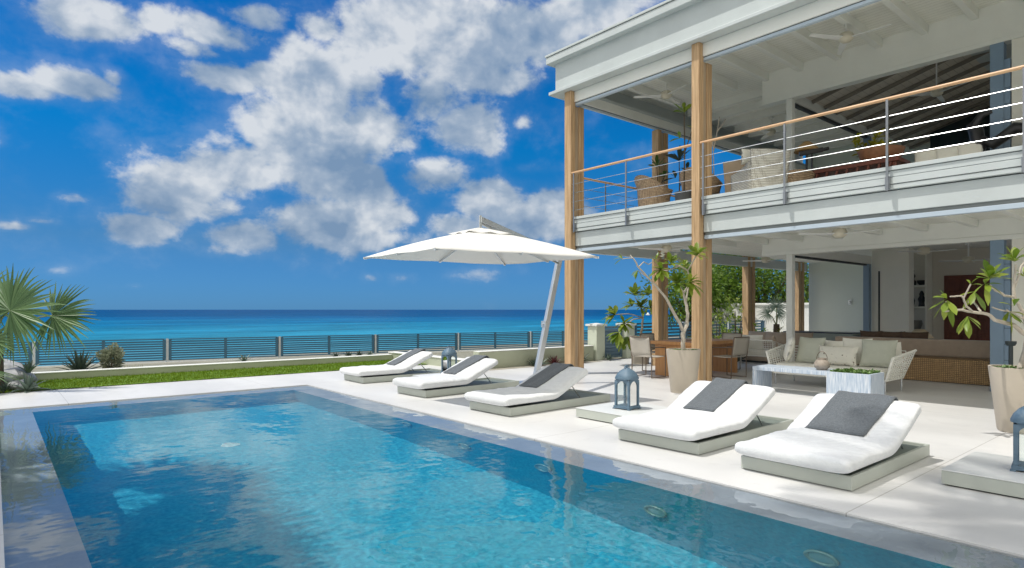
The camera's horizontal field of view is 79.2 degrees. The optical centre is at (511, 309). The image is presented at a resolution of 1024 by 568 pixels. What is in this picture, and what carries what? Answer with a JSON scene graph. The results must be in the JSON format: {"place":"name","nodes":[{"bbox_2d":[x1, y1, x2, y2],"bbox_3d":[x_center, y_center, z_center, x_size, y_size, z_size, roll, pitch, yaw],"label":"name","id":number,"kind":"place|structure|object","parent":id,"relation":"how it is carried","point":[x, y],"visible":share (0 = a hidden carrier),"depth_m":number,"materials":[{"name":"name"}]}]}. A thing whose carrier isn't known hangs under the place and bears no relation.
{"place":"outdoors","nodes":[
{"label":"outdoors","id":0,"kind":"place"},
{"bbox_2d":[0,359,425,392],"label":"lawn","id":1,"kind":"structure","parent":0,"point":[206,377],"depth_m":12.82,"materials":[{"name":"plant"}]},
{"bbox_2d":[0,380,16,391],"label":"agave plant","id":2,"kind":"object","parent":1,"relation":"on","point":[4,387],"visible":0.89,"depth_m":10.47,"materials":[{"name":"green plant"}]},
{"bbox_2d":[7,371,51,392],"bbox_3d":[-8.328,1.298,10.582,0.812,0.530,0.633,0,0,12],"label":"agave plant","id":3,"kind":"object","parent":1,"relation":"on","point":[28,385],"visible":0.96,"depth_m":10.55,"materials":[{"name":"green plant"}]},
{"bbox_2d":[0,266,98,384],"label":"fan palm","id":4,"kind":"object","parent":1,"relation":"on","point":[17,299],"visible":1,"depth_m":10.57,"materials":[{"name":"green plant"}]},
{"bbox_2d":[0,337,678,392],"bbox_3d":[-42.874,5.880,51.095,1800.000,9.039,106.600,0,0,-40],"label":"garden ground","id":5,"kind":"structure","parent":0,"point":[464,354],"depth_m":28.62,"materials":[{"name":"plant"}]},
{"bbox_2d":[4,359,23,368],"bbox_3d":[-10.962,1.310,13.341,0.754,0.484,0.708,0,0,18],"label":"boulder","id":6,"kind":"object","parent":5,"relation":"on","point":[8,365],"visible":0.22,"depth_m":13.30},
{"bbox_2d":[4,367,37,381],"bbox_3d":[-9.469,1.328,11.748,0.714,0.456,0.664,0,0,16],"label":"boulder","id":7,"kind":"object","parent":5,"relation":"on","point":[17,371],"visible":0.39,"depth_m":11.62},
{"bbox_2d":[8,379,37,392],"bbox_3d":[-8.543,1.355,10.789,0.369,0.268,0.422,0,0,6],"label":"boulder","id":8,"kind":"object","parent":5,"relation":"on","point":[17,382],"visible":0.27,"depth_m":10.62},
{"bbox_2d":[15,360,39,372],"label":"agave plant","id":9,"kind":"object","parent":5,"relation":"on","point":[28,368],"visible":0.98,"depth_m":11.67,"materials":[{"name":"green plant"}]},
{"bbox_2d":[46,349,100,371],"bbox_3d":[-9.246,1.100,13.286,1.245,0.570,1.337,0,0,-40],"label":"agave plant","id":10,"kind":"object","parent":5,"relation":"on","point":[81,362],"visible":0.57,"depth_m":13.16,"materials":[{"name":"green plant"}]},
{"bbox_2d":[95,342,125,368],"bbox_3d":[-8.696,1.049,13.384,0.562,0.699,0.546,0,0,-40],"label":"grey shrub","id":11,"kind":"object","parent":5,"relation":"on","point":[112,356],"visible":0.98,"depth_m":13.32,"materials":[{"name":"green plant"}]},
{"bbox_2d":[3,330,587,367],"bbox_3d":[-15.890,1.990,28.505,49.176,1.300,0.250,0,0,-30],"label":"sea fence","id":12,"kind":"object","parent":5,"relation":"on","point":[369,341],"visible":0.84,"depth_m":30.80,"materials":[{"name":"metal"}]},
{"bbox_2d":[31,345,593,380],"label":"planter wall","id":13,"kind":"structure","parent":5,"relation":"on","point":[512,357],"depth_m":14.89,"materials":[{"name":"paint"}]},
{"bbox_2d":[636,261,741,336],"bbox_3d":[7.431,0.017,25.335,4.513,4.985,4.005,0,0,-40],"label":"leafy tree","id":14,"kind":"object","parent":5,"relation":"on","point":[716,291],"visible":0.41,"depth_m":24.79,"materials":[{"name":"green plant"}]},
{"bbox_2d":[671,250,779,314],"bbox_3d":[9.065,-0.720,27.368,4.477,6.457,5.152,0,0,10],"label":"leafy tree","id":15,"kind":"object","parent":5,"relation":"on","point":[736,283],"visible":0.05,"depth_m":25.71,"materials":[{"name":"green plant"}]},
{"bbox_2d":[712,253,808,305],"bbox_3d":[10.524,-0.267,25.942,4.672,5.549,4.766,0,0,-40],"label":"leafy tree","id":16,"kind":"object","parent":5,"relation":"on","point":[764,293],"visible":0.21,"depth_m":25.50,"materials":[{"name":"green plant"}]},
{"bbox_2d":[0,310,689,365],"bbox_3d":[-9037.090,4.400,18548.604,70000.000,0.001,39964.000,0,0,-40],"label":"sea","id":17,"kind":"structure","parent":0,"point":[137,324],"depth_m":171.21,"materials":[{"name":"liquid"}]},
{"bbox_2d":[0,0,808,309],"label":"sky","id":18,"kind":"structure","parent":0,"point":[155,154],"materials":[{"name":"blue"}]},
{"bbox_2d":[0,385,1023,567],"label":"pool water","id":19,"kind":"structure","parent":0,"point":[306,476],"depth_m":4.54,"materials":[{"name":"liquid"}]},
{"bbox_2d":[0,357,1023,567],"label":"pool deck","id":20,"kind":"structure","parent":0,"point":[954,422],"depth_m":7.11,"materials":[{"name":"stone"}]},
{"bbox_2d":[339,350,440,382],"bbox_3d":[-2.342,1.129,12.608,2.100,0.541,0.903,0,0,-39],"label":"sun lounger","id":21,"kind":"object","parent":20,"relation":"on","point":[375,373],"visible":0.91,"depth_m":12.18,"materials":[{"name":"fabric"}]},
{"bbox_2d":[386,348,425,364],"bbox_3d":[-2.180,0.973,12.840,0.766,0.309,0.362,0,0,-39],"label":"towel","id":22,"kind":"object","parent":21,"relation":"on","point":[396,361],"visible":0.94,"depth_m":12.80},
{"bbox_2d":[413,373,439,376],"bbox_3d":[-1.324,1.336,12.041,0.958,0.128,0.758,0,0,-40],"label":"table","id":23,"kind":"object","parent":20,"relation":"on","point":[426,374],"visible":0.19,"depth_m":12.13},
{"bbox_2d":[440,345,456,373],"bbox_3d":[-1.242,0.990,12.246,0.272,0.563,0.272,0,0,-42],"label":"lantern","id":24,"kind":"object","parent":23,"relation":"on","point":[448,352],"visible":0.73,"depth_m":12.20,"materials":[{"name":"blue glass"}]},
{"bbox_2d":[392,357,518,397],"bbox_3d":[-0.932,1.129,10.746,2.150,0.542,0.863,0,0,-43],"label":"sun lounger","id":25,"kind":"object","parent":20,"relation":"on","point":[466,380],"visible":0.93,"depth_m":10.34,"materials":[{"name":"fabric"}]},
{"bbox_2d":[443,355,488,373],"bbox_3d":[-0.798,0.967,10.984,0.790,0.301,0.343,0,0,-35],"label":"towel","id":26,"kind":"object","parent":25,"relation":"on","point":[463,365],"visible":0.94,"depth_m":10.95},
{"bbox_2d":[363,215,598,383],"bbox_3d":[-0.102,-0.022,9.934,3.992,2.836,2.650,0,0,-40],"label":"cantilever umbrella","id":27,"kind":"object","parent":20,"relation":"on","point":[494,243],"visible":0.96,"depth_m":9.44,"materials":[{"name":"white fabric"}]},
{"bbox_2d":[464,365,609,415],"bbox_3d":[0.414,1.125,9.034,2.150,0.549,0.902,0,0,-42],"label":"sun lounger","id":28,"kind":"object","parent":20,"relation":"on","point":[555,392],"visible":0.91,"depth_m":8.63,"materials":[{"name":"fabric"}]},
{"bbox_2d":[519,363,573,387],"bbox_3d":[0.533,0.975,9.262,0.808,0.314,0.366,0,0,-38],"label":"towel","id":29,"kind":"object","parent":28,"relation":"on","point":[545,375],"visible":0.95,"depth_m":9.22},
{"bbox_2d":[490,361,601,369],"bbox_3d":[0.866,1.396,15.575,3.850,0.001,0.350,0,0,-40],"label":"planting strip","id":30,"kind":"object","parent":20,"relation":"on","point":[532,366],"visible":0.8,"depth_m":15.18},
{"bbox_2d":[576,401,667,423],"bbox_3d":[1.500,1.336,7.975,0.958,0.128,0.958,0,0,-40],"label":"table","id":31,"kind":"object","parent":20,"relation":"on","point":[606,412],"visible":0.44,"depth_m":7.87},
{"bbox_2d":[613,365,640,410],"bbox_3d":[1.476,0.990,7.949,0.272,0.563,0.272,0,0,-44],"label":"lantern","id":32,"kind":"object","parent":31,"relation":"on","point":[627,377],"visible":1,"depth_m":7.89,"materials":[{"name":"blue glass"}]},
{"bbox_2d":[616,322,636,357],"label":"gate pillar","id":33,"kind":"structure","parent":20,"relation":"on","point":[626,352],"depth_m":17.78,"materials":[{"name":"paint"}]},
{"bbox_2d":[605,326,621,356],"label":"garden gate","id":34,"kind":"structure","parent":33,"relation":"attached to","point":[611,349],"depth_m":17.54,"materials":[{"name":"metal"}]},
{"bbox_2d":[629,335,648,363],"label":"dining chair","id":35,"kind":"object","parent":20,"relation":"on","point":[637,359],"visible":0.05,"depth_m":15.86,"materials":[{"name":"fabric"}]},
{"bbox_2d":[639,333,654,371],"bbox_3d":[3.278,0.969,14.062,0.524,0.839,0.554,0,0,-40],"label":"dining chair","id":36,"kind":"object","parent":20,"relation":"on","point":[651,335],"visible":0.23,"depth_m":14.24,"materials":[{"name":"fabric"}]},
{"bbox_2d":[629,336,665,377],"bbox_3d":[2.805,0.969,12.797,0.554,0.839,0.524,0,0,-40],"label":"dining chair","id":37,"kind":"object","parent":20,"relation":"on","point":[641,346],"visible":0.99,"depth_m":12.69,"materials":[{"name":"fabric"}]},
{"bbox_2d":[666,348,700,393],"bbox_3d":[2.909,1.030,10.500,0.540,0.741,0.540,0,0,30],"label":"tall planter","id":38,"kind":"object","parent":20,"relation":"on","point":[683,366],"visible":0.99,"depth_m":10.30,"materials":[{"name":"ceramic"}]},
{"bbox_2d":[613,242,708,349],"bbox_3d":[2.524,-0.222,10.272,1.684,1.887,0.684,0,0,-29],"label":"frangipani tree","id":39,"kind":"object","parent":38,"relation":"in","point":[696,250],"visible":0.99,"depth_m":10.38,"materials":[{"name":"green plant"}]},
{"bbox_2d":[650,338,736,375],"bbox_3d":[4.039,1.032,13.506,1.950,0.735,1.040,0,0,-40],"label":"dining table","id":40,"kind":"object","parent":20,"relation":"on","point":[719,363],"visible":0.45,"depth_m":13.31,"materials":[{"name":"brown wood"}]},
{"bbox_2d":[612,381,793,454],"bbox_3d":[2.183,1.130,6.919,2.100,0.541,1.022,0,0,-41],"label":"sun lounger","id":41,"kind":"object","parent":20,"relation":"on","point":[733,419],"visible":0.98,"depth_m":6.50,"materials":[{"name":"fabric"}]},
{"bbox_2d":[683,377,748,411],"bbox_3d":[2.364,0.970,7.136,0.752,0.306,0.412,0,0,-41],"label":"towel","id":42,"kind":"object","parent":41,"relation":"on","point":[714,394],"visible":0.99,"depth_m":7.09,"materials":[{"name":"fabric"}]},
{"bbox_2d":[687,311,727,338],"bbox_3d":[5.685,0.742,17.582,1.041,1.422,1.413,0,0,-40],"label":"leafy shrub","id":43,"kind":"object","parent":20,"relation":"on","point":[720,322],"visible":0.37,"depth_m":17.41,"materials":[{"name":"green plant"}]},
{"bbox_2d":[712,337,749,378],"bbox_3d":[4.492,0.969,12.718,0.524,0.839,0.554,0,0,-35],"label":"dining chair","id":44,"kind":"object","parent":20,"relation":"on","point":[740,346],"visible":0.99,"depth_m":12.58,"materials":[{"name":"fabric"}]},
{"bbox_2d":[721,333,741,369],"bbox_3d":[4.986,0.969,14.431,0.554,0.839,0.524,0,0,-40],"label":"dining chair","id":45,"kind":"object","parent":20,"relation":"on","point":[728,335],"visible":0.15,"depth_m":14.57,"materials":[{"name":"fabric"}]},
{"bbox_2d":[725,297,758,332],"bbox_3d":[6.832,0.526,18.513,1.025,1.854,1.460,0,0,9],"label":"leafy shrub","id":46,"kind":"object","parent":20,"relation":"on","point":[735,318],"visible":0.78,"depth_m":18.47,"materials":[{"name":"green plant"}]},
{"bbox_2d":[690,303,808,335],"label":"white garden wall","id":47,"kind":"structure","parent":20,"relation":"on","point":[769,324],"depth_m":23.97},
{"bbox_2d":[720,338,784,358],"bbox_3d":[5.688,1.041,14.564,0.754,0.717,1.290,0,0,-40],"label":"rope loveseat","id":48,"kind":"object","parent":20,"relation":"on","point":[757,352],"visible":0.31,"depth_m":14.11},
{"bbox_2d":[742,335,764,349],"bbox_3d":[5.487,0.755,14.551,0.189,0.350,0.920,0,0,-40],"label":"cushion","id":49,"kind":"object","parent":48,"relation":"on","point":[757,345],"visible":0.31,"depth_m":14.29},
{"bbox_2d":[765,335,777,350],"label":"cushion","id":50,"kind":"object","parent":48,"relation":"on","point":[768,337],"visible":0.61,"depth_m":14.02,"materials":[{"name":"beige fabric"}]},
{"bbox_2d":[741,347,797,363],"bbox_3d":[7.070,1.190,16.310,1.000,0.420,1.900,0,0,-40],"label":"outdoor daybed","id":51,"kind":"object","parent":20,"relation":"on","point":[757,359],"visible":0.09,"depth_m":16.23,"materials":[{"name":"beige fabric"}]},
{"bbox_2d":[764,332,785,345],"bbox_3d":[6.934,0.786,16.211,0.620,0.409,0.291,0,0,42],"label":"cushion","id":52,"kind":"object","parent":51,"relation":"on","point":[780,337],"visible":0.44,"depth_m":16.07,"materials":[{"name":"beige fabric"}]},
{"bbox_2d":[756,297,785,331],"bbox_3d":[7.833,0.461,18.620,1.283,1.925,0.522,0,0,-20],"label":"fan palm","id":53,"kind":"object","parent":20,"relation":"on","point":[777,316],"visible":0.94,"depth_m":18.51,"materials":[{"name":"green plant"}]},
{"bbox_2d":[545,0,1023,391],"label":"beach house","id":54,"kind":"structure","parent":20,"relation":"on","point":[745,69],"depth_m":12.18,"materials":[{"name":"white paint"}]},
{"bbox_2d":[634,175,672,206],"bbox_3d":[3.030,-2.410,13.412,0.732,0.960,0.873,0,0,-15],"label":"wicker chair","id":55,"kind":"object","parent":54,"relation":"on","point":[647,183],"visible":0.63,"depth_m":13.11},
{"bbox_2d":[649,155,668,182],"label":"potted plant","id":56,"kind":"object","parent":54,"relation":"on","point":[657,161],"visible":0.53,"depth_m":14.97,"materials":[{"name":"green plant"}]},
{"bbox_2d":[634,75,687,103],"bbox_3d":[3.544,-4.950,13.917,1.283,0.500,1.112,0,0,39],"label":"ceiling fan","id":57,"kind":"object","parent":54,"relation":"hanging from","point":[666,94],"visible":0.99,"depth_m":13.78},
{"bbox_2d":[638,245,688,252],"bbox_3d":[3.462,-1.410,13.951,1.283,0.280,1.112,0,0,7],"label":"ceiling fan","id":58,"kind":"object","parent":54,"relation":"hanging from","point":[665,248],"visible":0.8,"depth_m":13.68},
{"bbox_2d":[662,146,690,190],"bbox_3d":[3.905,-2.854,14.393,0.578,1.848,0.714,0,0,-40],"label":"potted plant","id":59,"kind":"object","parent":54,"relation":"on","point":[680,153],"visible":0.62,"depth_m":14.39,"materials":[{"name":"green plant"}]},
{"bbox_2d":[669,102,691,200],"bbox_3d":[3.473,-3.026,12.392,0.542,2.191,0.541,0,0,-40],"label":"potted plant","id":60,"kind":"object","parent":54,"relation":"on","point":[681,195],"visible":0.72,"depth_m":12.36,"materials":[{"name":"green plant"}]},
{"bbox_2d":[679,167,722,193],"bbox_3d":[3.883,-2.420,12.860,0.741,0.980,0.873,0,0,-35],"label":"wicker chair","id":61,"kind":"object","parent":54,"relation":"on","point":[716,182],"visible":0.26,"depth_m":12.64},
{"bbox_2d":[712,117,725,194],"bbox_3d":[4.109,-2.931,12.609,0.388,2.001,0.354,0,0,-40],"label":"bare branch plant","id":62,"kind":"object","parent":54,"relation":"on","point":[713,145],"visible":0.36,"depth_m":12.60,"materials":[{"name":"brown plant"}]},
{"bbox_2d":[723,160,744,192],"bbox_3d":[4.700,-2.490,12.527,0.746,0.926,0.815,0,0,25],"label":"back chair","id":63,"kind":"object","parent":54,"relation":"on","point":[732,166],"visible":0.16,"depth_m":12.31,"materials":[{"name":"fabric"}]},
{"bbox_2d":[731,148,790,191],"bbox_3d":[4.601,-2.455,11.468,0.793,0.856,0.815,0,0,-10],"label":"back chair","id":64,"kind":"object","parent":54,"relation":"on","point":[756,173],"visible":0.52,"depth_m":11.12,"materials":[{"name":"white wicker"}]},
{"bbox_2d":[741,149,749,164],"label":"cushion","id":65,"kind":"object","parent":64,"relation":"on","point":[745,153],"visible":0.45,"depth_m":11.62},
{"bbox_2d":[743,257,782,262],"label":"ceiling fan","id":66,"kind":"object","parent":54,"relation":"hanging from","point":[765,259],"visible":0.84,"depth_m":16.87},
{"bbox_2d":[759,116,782,138],"bbox_3d":[6.995,-4.950,16.841,1.075,0.500,0.932,0,0,-2],"label":"ceiling fan","id":67,"kind":"object","parent":54,"relation":"hanging from","point":[770,132],"visible":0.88,"depth_m":16.64},
{"bbox_2d":[787,169,814,182],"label":"wicker chair","id":68,"kind":"object","parent":54,"relation":"on","point":[801,176],"visible":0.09,"depth_m":11.30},
{"bbox_2d":[799,147,828,170],"bbox_3d":[6.007,-2.576,12.312,0.456,1.306,0.460,0,0,-40],"label":"table","id":69,"kind":"object","parent":54,"relation":"on","point":[811,151],"visible":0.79,"depth_m":12.29,"materials":[{"name":"black metal"}]},
{"bbox_2d":[798,228,881,238],"bbox_3d":[5.889,-1.410,11.111,1.283,0.280,1.112,0,0,30],"label":"ceiling fan","id":70,"kind":"object","parent":54,"relation":"hanging from","point":[842,233],"visible":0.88,"depth_m":10.90},
{"bbox_2d":[809,12,892,54],"bbox_3d":[5.930,-4.950,11.041,1.283,0.500,1.112,0,0,18],"label":"ceiling fan","id":71,"kind":"object","parent":54,"relation":"hanging from","point":[846,37],"visible":0.95,"depth_m":10.81},
{"bbox_2d":[813,156,910,178],"bbox_3d":[6.383,-2.295,11.524,0.605,0.730,1.650,0,0,-40],"label":"slatted bench","id":72,"kind":"object","parent":54,"relation":"on","point":[860,166],"visible":0.24,"depth_m":11.28,"materials":[{"name":"red wood"}]},
{"bbox_2d":[857,145,905,161],"bbox_3d":[6.671,-2.771,11.185,0.760,0.220,0.760,0,0,-40],"label":"wooden bowl","id":73,"kind":"object","parent":72,"relation":"on","point":[874,152],"visible":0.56,"depth_m":10.93,"materials":[{"name":"brown wood"}]},
{"bbox_2d":[850,128,891,157],"bbox_3d":[6.598,-3.004,11.282,0.746,0.517,0.806,0,0,-40],"label":"dried arrangement","id":74,"kind":"object","parent":73,"relation":"in","point":[855,141],"visible":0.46,"depth_m":11.26,"materials":[{"name":"green plant"}]},
{"bbox_2d":[918,291,924,306],"bbox_3d":[10.796,-0.291,16.304,0.180,0.420,0.177,0,0,-40],"label":"statuette","id":75,"kind":"object","parent":54,"relation":"on","point":[921,298],"visible":0.98,"depth_m":16.25,"materials":[{"name":"black metal"}]},
{"bbox_2d":[898,246,956,254],"bbox_3d":[9.010,-1.370,13.563,1.075,0.360,0.932,0,0,24],"label":"ceiling fan","id":76,"kind":"object","parent":54,"relation":"hanging from","point":[923,250],"visible":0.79,"depth_m":13.36},
{"bbox_2d":[905,63,970,101],"bbox_3d":[8.982,-4.845,13.041,1.283,0.790,1.112,0,0,44],"label":"ceiling fan","id":77,"kind":"object","parent":54,"relation":"hanging from","point":[937,93],"visible":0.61,"depth_m":12.91},
{"bbox_2d":[938,243,989,263],"bbox_3d":[10.659,-1.305,14.418,1.075,0.490,0.932,0,0,44],"label":"ceiling fan","id":78,"kind":"object","parent":54,"relation":"hanging from","point":[968,259],"visible":0.91,"depth_m":14.29},
{"bbox_2d":[944,274,989,340],"bbox_3d":[11.723,0.260,15.516,0.088,2.280,1.500,0,0,-40],"label":"carved door","id":79,"kind":"structure","parent":54,"relation":"in","point":[954,285],"depth_m":15.70,"materials":[{"name":"red wood"}]},
{"bbox_2d":[966,110,1021,151],"bbox_3d":[7.997,-2.603,9.994,0.400,1.353,1.170,0,0,-40],"label":"bronze sculpture","id":80,"kind":"object","parent":54,"relation":"on","point":[978,133],"visible":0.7,"depth_m":10.16,"materials":[{"name":"metal"}]},
{"bbox_2d":[752,364,883,394],"bbox_3d":[4.939,1.185,10.091,0.540,0.430,1.870,0,0,-40],"label":"coffee table","id":81,"kind":"object","parent":20,"relation":"on","point":[872,383],"visible":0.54,"depth_m":9.60,"materials":[{"name":"stone"}]},
{"bbox_2d":[814,351,829,369],"bbox_3d":[4.988,0.819,9.955,0.240,0.299,0.240,0,0,-40],"label":"clay jar","id":82,"kind":"object","parent":81,"relation":"on","point":[821,363],"visible":1,"depth_m":9.88,"materials":[{"name":"beige ceramic"}]},
{"bbox_2d":[830,367,880,373],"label":"succulents","id":83,"kind":"object","parent":81,"relation":"on","point":[856,371],"visible":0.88,"depth_m":9.54,"materials":[{"name":"green plant"}]},
{"bbox_2d":[783,330,860,345],"bbox_3d":[8.597,1.005,17.135,0.840,0.790,1.945,0,0,-40],"label":"sofa","id":84,"kind":"object","parent":20,"relation":"on","point":[830,335],"visible":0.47,"depth_m":16.60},
{"bbox_2d":[735,393,929,490],"bbox_3d":[2.964,1.127,5.646,1.900,0.547,0.963,0,0,-40],"label":"sun lounger","id":85,"kind":"object","parent":20,"relation":"on","point":[798,450],"visible":0.95,"depth_m":5.26,"materials":[{"name":"fabric"}]},
{"bbox_2d":[805,390,898,435],"bbox_3d":[3.243,0.973,5.893,0.766,0.311,0.557,0,0,-40],"label":"towel","id":86,"kind":"object","parent":85,"relation":"on","point":[850,413],"visible":1,"depth_m":5.85,"materials":[{"name":"fabric"}]},
{"bbox_2d":[765,344,916,393],"bbox_3d":[5.871,1.039,11.212,0.948,0.722,2.314,0,0,-40],"label":"rope sofa","id":87,"kind":"object","parent":20,"relation":"on","point":[891,373],"visible":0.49,"depth_m":10.69,"materials":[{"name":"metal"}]},
{"bbox_2d":[783,336,794,361],"bbox_3d":[5.293,0.748,11.813,0.208,0.486,0.440,0,0,22],"label":"cushion","id":88,"kind":"object","parent":87,"relation":"on","point":[789,349],"visible":1,"depth_m":11.64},
{"bbox_2d":[795,337,825,361],"bbox_3d":[5.573,0.752,11.555,0.236,0.476,0.520,0,0,-32],"label":"cushion","id":89,"kind":"object","parent":87,"relation":"on","point":[808,350],"visible":0.9,"depth_m":11.50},
{"bbox_2d":[825,340,842,346],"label":"cushion","id":90,"kind":"object","parent":87,"relation":"on","point":[833,343],"visible":0.3,"depth_m":11.43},
{"bbox_2d":[818,345,858,365],"bbox_3d":[5.823,0.821,11.077,0.216,0.340,0.684,0,0,-40],"label":"cushion","id":91,"kind":"object","parent":87,"relation":"on","point":[837,355],"visible":0.88,"depth_m":10.98,"materials":[{"name":"fabric"}]},
{"bbox_2d":[843,338,872,363],"bbox_3d":[6.201,0.752,11.149,0.234,0.477,0.509,0,0,-40],"label":"cushion","id":92,"kind":"object","parent":87,"relation":"on","point":[848,342],"visible":0.32,"depth_m":11.12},
{"bbox_2d":[859,339,897,366],"bbox_3d":[6.343,0.755,10.713,0.560,0.470,0.253,0,0,44],"label":"cushion","id":93,"kind":"object","parent":87,"relation":"on","point":[882,353],"visible":0.96,"depth_m":10.65,"materials":[{"name":"fabric"}]},
{"bbox_2d":[835,336,989,384],"bbox_3d":[8.445,0.994,12.960,1.700,0.788,3.000,0,0,-40],"label":"wicker sofa","id":94,"kind":"object","parent":20,"relation":"on","point":[955,361],"visible":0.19,"depth_m":12.02,"materials":[{"name":"wicker"}]},
{"bbox_2d":[860,330,881,336],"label":"cushion","id":95,"kind":"object","parent":94,"relation":"on","point":[870,333],"visible":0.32,"depth_m":13.61,"materials":[{"name":"brown fabric"}]},
{"bbox_2d":[881,331,904,337],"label":"cushion","id":96,"kind":"object","parent":94,"relation":"on","point":[891,334],"visible":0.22,"depth_m":13.30,"materials":[{"name":"brown fabric"}]},
{"bbox_2d":[901,331,928,338],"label":"cushion","id":97,"kind":"object","parent":94,"relation":"on","point":[921,335],"visible":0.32,"depth_m":12.96,"materials":[{"name":"brown fabric"}]},
{"bbox_2d":[941,451,1023,498],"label":"table","id":98,"kind":"object","parent":20,"relation":"on","point":[985,472],"visible":1,"depth_m":4.84,"materials":[{"name":"white"}]},
{"bbox_2d":[1010,406,1023,471],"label":"lantern","id":99,"kind":"object","parent":98,"relation":"on","point":[1017,418],"visible":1,"depth_m":4.86,"materials":[{"name":"blue metal"}]},
{"bbox_2d":[988,364,1023,433],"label":"tall planter","id":100,"kind":"object","parent":20,"relation":"on","point":[1007,385],"visible":0.98,"depth_m":7.01,"materials":[{"name":"ceramic"}]},
{"bbox_2d":[930,247,1023,368],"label":"frangipani tree","id":101,"kind":"object","parent":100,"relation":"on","point":[949,309],"visible":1,"depth_m":6.97,"materials":[{"name":"green plant"}]},
{"bbox_2d":[1005,341,1016,364],"bbox_3d":[7.421,0.935,9.203,0.140,0.930,0.140,0,0,-40],"label":"bollard light","id":102,"kind":"object","parent":20,"relation":"on","point":[1010,344],"visible":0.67,"depth_m":9.18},
{"bbox_2d":[602,282,651,351],"bbox_3d":[3.051,0.198,15.898,1.879,1.813,0.856,0,0,-40],"label":"frangipani tree","id":103,"kind":"object","parent":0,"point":[618,339],"visible":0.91,"depth_m":15.67,"materials":[{"name":"green plant"}]},
{"bbox_2d":[795,333,813,347],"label":"cushion","id":104,"kind":"object","parent":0,"point":[799,335],"visible":0.36,"depth_m":15.70,"materials":[{"name":"beige fabric"}]},
{"bbox_2d":[794,141,817,169],"bbox_3d":[6.026,-2.681,12.654,0.485,1.502,0.485,0,0,-40],"label":"stool","id":105,"kind":"object","parent":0,"point":[798,150],"visible":0.46,"depth_m":12.58,"materials":[{"name":"wood"}]},
{"bbox_3d":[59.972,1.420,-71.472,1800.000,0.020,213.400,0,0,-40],"label":"garden beds","id":106,"kind":"structure","parent":0,"visible":0},
{"bbox_2d":[585,323,606,360],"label":"gate pillar","id":107,"kind":"structure","parent":106,"relation":"on","point":[596,335],"depth_m":17.05,"materials":[{"name":"paint"}]},
{"bbox_2d":[634,320,765,350],"bbox_3d":[6.454,0.955,20.584,7.750,1.130,0.100,0,0,-40],"label":"terrace fence","id":108,"kind":"object","parent":106,"relation":"on","point":[762,324],"visible":0.12,"depth_m":19.72,"materials":[{"name":"metal"}]},
{"bbox_2d":[755,258,808,305],"bbox_3d":[12.761,-0.299,27.854,5.008,5.611,4.924,0,0,-40],"label":"leafy tree","id":109,"kind":"object","parent":106,"relation":"on","point":[781,279],"visible":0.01,"depth_m":27.46,"materials":[{"name":"green plant"}]},
{"bbox_3d":[7.432,-2.285,10.511,0.900,0.610,1.050,0,0,-40],"label":"upper sofa","id":110,"kind":"object","parent":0,"visible":0},
{"bbox_2d":[914,149,935,161],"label":"cushion","id":111,"kind":"object","parent":110,"relation":"on","point":[925,155],"visible":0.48,"depth_m":10.76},
{"bbox_2d":[936,145,957,158],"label":"cushion","id":112,"kind":"object","parent":110,"relation":"on","point":[951,151],"visible":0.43,"depth_m":10.52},
{"bbox_2d":[958,143,982,155],"bbox_3d":[7.634,-2.583,10.305,0.360,0.428,0.182,0,0,42],"label":"cushion","id":113,"kind":"object","parent":110,"relation":"on","point":[968,148],"visible":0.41,"depth_m":10.28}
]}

